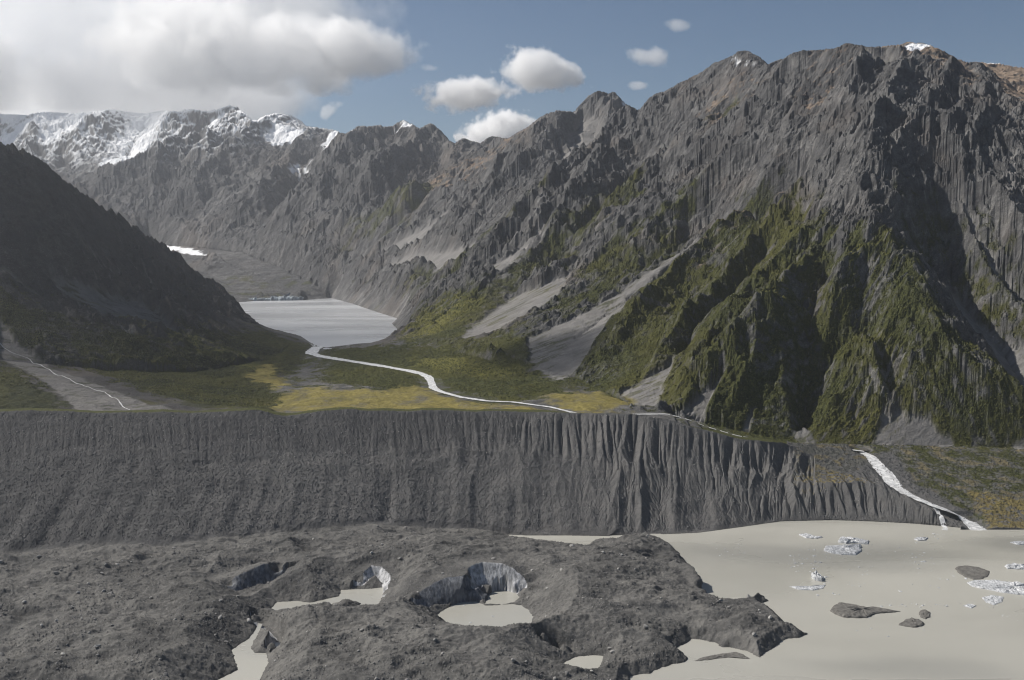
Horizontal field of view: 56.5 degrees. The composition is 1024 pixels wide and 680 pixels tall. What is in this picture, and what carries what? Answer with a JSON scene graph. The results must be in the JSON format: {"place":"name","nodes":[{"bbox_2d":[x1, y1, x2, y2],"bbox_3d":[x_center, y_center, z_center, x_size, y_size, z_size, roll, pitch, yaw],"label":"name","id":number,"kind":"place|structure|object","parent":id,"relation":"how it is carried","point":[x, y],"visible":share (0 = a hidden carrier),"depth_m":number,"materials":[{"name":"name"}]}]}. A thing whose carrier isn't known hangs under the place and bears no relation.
{"place":"outdoors","nodes":[
{"label":"outdoors","id":0,"kind":"place"},
{"bbox_2d":[0,343,129,409],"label":"stream","id":1,"kind":"structure","parent":0,"point":[73,381],"depth_m":2043.47,"materials":[{"name":"white liquid"}]},
{"bbox_2d":[0,135,310,410],"bbox_3d":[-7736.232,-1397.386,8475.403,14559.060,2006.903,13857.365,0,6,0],"label":"hillside","id":2,"kind":"structure","parent":0,"point":[55,224],"depth_m":2676.94,"materials":[{"name":"grey stone"}]},
{"bbox_2d":[219,623,268,679],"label":"pond","id":3,"kind":"structure","parent":0,"point":[251,664],"depth_m":1089.46,"materials":[{"name":"liquid"}]},
{"bbox_2d":[0,105,494,282],"bbox_3d":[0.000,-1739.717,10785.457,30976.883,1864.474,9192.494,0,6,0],"label":"mountain range","id":4,"kind":"structure","parent":0,"point":[296,197],"depth_m":8167.06,"materials":[{"name":"grey stone"}]},
{"bbox_2d":[167,246,327,298],"bbox_3d":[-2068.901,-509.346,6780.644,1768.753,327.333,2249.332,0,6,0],"label":"glacier","id":5,"kind":"object","parent":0,"point":[239,275],"visible":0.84,"depth_m":6518.69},
{"bbox_2d":[249,293,303,300],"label":"ice cliff","id":6,"kind":"structure","parent":5,"relation":"on","point":[286,297],"depth_m":5844.93,"materials":[{"name":"grey ice"}]},
{"bbox_2d":[239,298,396,348],"bbox_3d":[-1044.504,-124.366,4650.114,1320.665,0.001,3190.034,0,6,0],"label":"lake","id":7,"kind":"structure","parent":0,"point":[328,322],"depth_m":4272.89,"materials":[{"name":"grey liquid"}]},
{"bbox_2d":[272,587,382,609],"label":"pond","id":8,"kind":"structure","parent":0,"point":[368,596],"depth_m":1290.26,"materials":[{"name":"liquid"}]},
{"bbox_2d":[0,407,779,552],"bbox_3d":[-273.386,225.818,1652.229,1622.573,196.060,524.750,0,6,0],"label":"moraine","id":9,"kind":"structure","parent":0,"point":[548,462],"depth_m":1655.70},
{"bbox_2d":[1,411,929,543],"bbox_3d":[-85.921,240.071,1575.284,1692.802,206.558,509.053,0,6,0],"label":"rubble","id":10,"kind":"object","parent":9,"relation":"on","point":[362,471],"visible":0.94,"depth_m":1659.19,"materials":[{"name":"grey stone"}]},
{"bbox_2d":[0,519,960,679],"bbox_3d":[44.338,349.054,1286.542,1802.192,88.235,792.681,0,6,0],"label":"glacier","id":11,"kind":"object","parent":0,"point":[767,637],"visible":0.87,"depth_m":1184.79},
{"bbox_2d":[227,562,287,590],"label":"ice cliff","id":12,"kind":"structure","parent":11,"relation":"on","point":[261,573],"depth_m":1323.29,"materials":[{"name":"grey ice"}]},
{"bbox_2d":[250,612,276,647],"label":"ice cliff","id":13,"kind":"structure","parent":11,"relation":"on","point":[271,638],"depth_m":1160.99,"materials":[{"name":"grey ice"}]},
{"bbox_2d":[353,565,389,596],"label":"ice cliff","id":14,"kind":"structure","parent":11,"relation":"on","point":[382,574],"depth_m":1345.68,"materials":[{"name":"grey ice"}]},
{"bbox_2d":[0,528,795,679],"bbox_3d":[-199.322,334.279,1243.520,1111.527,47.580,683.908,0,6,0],"label":"rubble","id":15,"kind":"object","parent":11,"relation":"on","point":[268,669],"visible":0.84,"depth_m":1179.77,"materials":[{"name":"grey stone"}]},
{"bbox_2d":[411,566,487,607],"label":"ice cliff","id":16,"kind":"structure","parent":11,"relation":"on","point":[454,590],"depth_m":1276.61,"materials":[{"name":"grey ice"}]},
{"bbox_2d":[471,562,526,593],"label":"ice cliff","id":17,"kind":"structure","parent":11,"relation":"on","point":[499,576],"depth_m":1323.15,"materials":[{"name":"grey ice"}]},
{"bbox_2d":[438,602,533,626],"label":"pond","id":18,"kind":"structure","parent":0,"point":[476,613],"depth_m":1236.77,"materials":[{"name":"liquid"}]},
{"bbox_2d":[485,590,518,604],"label":"pond","id":19,"kind":"structure","parent":0,"point":[502,597],"depth_m":1296.62,"materials":[{"name":"liquid"}]},
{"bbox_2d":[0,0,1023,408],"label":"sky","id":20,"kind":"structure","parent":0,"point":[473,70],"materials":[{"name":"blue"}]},
{"bbox_2d":[565,655,602,668],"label":"pond","id":21,"kind":"structure","parent":0,"point":[591,661],"depth_m":1099.01,"materials":[{"name":"liquid"}]},
{"bbox_2d":[305,346,863,451],"bbox_3d":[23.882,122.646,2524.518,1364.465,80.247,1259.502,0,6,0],"label":"river","id":22,"kind":"structure","parent":0,"point":[313,351],"depth_m":2473.61,"materials":[{"name":"white liquid"}]},
{"bbox_2d":[235,42,1023,450],"bbox_3d":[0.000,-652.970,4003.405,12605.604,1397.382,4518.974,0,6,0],"label":"mountain","id":23,"kind":"structure","parent":0,"point":[851,136],"depth_m":2698.72,"materials":[{"name":"grey stone"}]},
{"bbox_2d":[0,99,1023,448],"bbox_3d":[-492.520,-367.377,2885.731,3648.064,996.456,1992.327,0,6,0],"label":"scrub","id":24,"kind":"object","parent":23,"relation":"on","point":[392,381],"visible":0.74,"depth_m":2348.22,"materials":[{"name":"green plant"}]},
{"bbox_2d":[270,330,1023,453],"bbox_3d":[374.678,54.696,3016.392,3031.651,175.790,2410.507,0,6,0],"label":"valley floor","id":25,"kind":"structure","parent":0,"point":[342,394],"depth_m":2202.07,"materials":[{"name":"green plant"}]},
{"bbox_2d":[275,520,1023,679],"bbox_3d":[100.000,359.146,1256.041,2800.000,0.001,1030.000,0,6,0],"label":"lake","id":26,"kind":"structure","parent":0,"point":[981,640],"depth_m":1310.32,"materials":[{"name":"liquid"}]},
{"bbox_2d":[695,652,749,660],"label":"debris island","id":27,"kind":"structure","parent":26,"relation":"in","point":[727,655],"depth_m":1119.96,"materials":[{"name":"grey stone"}]},
{"bbox_2d":[789,585,825,590],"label":"iceberg","id":28,"kind":"object","parent":26,"relation":"on","point":[815,587],"visible":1,"depth_m":1346.02,"materials":[{"name":"white ice"}]},
{"bbox_2d":[799,533,822,538],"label":"iceberg","id":29,"kind":"object","parent":26,"relation":"on","point":[805,535],"visible":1,"depth_m":1581.05,"materials":[{"name":"white ice"}]},
{"bbox_2d":[811,570,823,581],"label":"iceberg","id":30,"kind":"object","parent":26,"relation":"on","point":[816,576],"visible":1,"depth_m":1379.05,"materials":[{"name":"white ice"}]},
{"bbox_2d":[824,544,861,554],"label":"iceberg","id":31,"kind":"object","parent":26,"relation":"on","point":[849,549],"visible":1,"depth_m":1511.37,"materials":[{"name":"white ice"}]},
{"bbox_2d":[838,536,868,543],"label":"iceberg","id":32,"kind":"object","parent":26,"relation":"on","point":[847,540],"visible":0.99,"depth_m":1553.27,"materials":[{"name":"white ice"}]},
{"bbox_2d":[830,602,899,617],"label":"debris island","id":33,"kind":"structure","parent":26,"relation":"on","point":[844,610],"depth_m":1255.19,"materials":[{"name":"grey stone"}]},
{"bbox_2d":[899,617,923,627],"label":"debris island","id":34,"kind":"structure","parent":26,"relation":"in","point":[913,622],"depth_m":1215.88,"materials":[{"name":"grey stone"}]},
{"bbox_2d":[914,537,927,540],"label":"iceberg","id":35,"kind":"object","parent":26,"relation":"on","point":[921,538],"visible":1,"depth_m":1568.24,"materials":[{"name":"white ice"}]},
{"bbox_2d":[919,609,929,618],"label":"debris island","id":36,"kind":"structure","parent":26,"relation":"in","point":[924,613],"depth_m":1246.40,"materials":[{"name":"grey stone"}]},
{"bbox_2d":[963,604,975,607],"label":"iceberg","id":37,"kind":"object","parent":26,"relation":"on","point":[970,605],"visible":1,"depth_m":1278.09,"materials":[{"name":"white ice"}]},
{"bbox_2d":[955,565,989,579],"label":"debris island","id":38,"kind":"structure","parent":26,"relation":"on","point":[973,572],"depth_m":1406.42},
{"bbox_2d":[982,595,1003,604],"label":"iceberg","id":39,"kind":"object","parent":26,"relation":"on","point":[993,599],"visible":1,"depth_m":1300.57,"materials":[{"name":"white ice"}]},
{"bbox_2d":[967,580,1023,594],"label":"iceberg","id":40,"kind":"object","parent":26,"relation":"on","point":[1016,587],"visible":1,"depth_m":1347.54,"materials":[{"name":"white ice"}]},
{"bbox_2d":[1005,563,1023,569],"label":"iceberg","id":41,"kind":"object","parent":26,"relation":"on","point":[1014,566],"visible":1,"depth_m":1431.29,"materials":[{"name":"white ice"}]},
{"bbox_2d":[1010,541,1023,544],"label":"iceberg","id":42,"kind":"object","parent":26,"relation":"on","point":[1018,542],"visible":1,"depth_m":1548.89,"materials":[{"name":"white ice"}]},
{"bbox_2d":[778,440,1023,529],"bbox_3d":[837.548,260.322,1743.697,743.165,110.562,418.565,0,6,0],"label":"outwash ground","id":43,"kind":"structure","parent":0,"point":[985,490],"depth_m":1746.82,"materials":[{"name":"grey gravel"}]},
{"bbox_2d":[859,452,986,529],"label":"river","id":44,"kind":"structure","parent":0,"point":[887,476],"depth_m":1756.42,"materials":[{"name":"white liquid"}]},
{"bbox_2d":[855,451,983,528],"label":"rubble","id":45,"kind":"object","parent":44,"relation":"in","point":[911,490],"visible":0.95,"depth_m":1725.67,"materials":[{"name":"grey stone"}]},
{"bbox_2d":[933,507,947,529],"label":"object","id":46,"kind":"structure","parent":0,"point":[941,519],"depth_m":1651.11,"materials":[{"name":"white liquid"}]}
]}

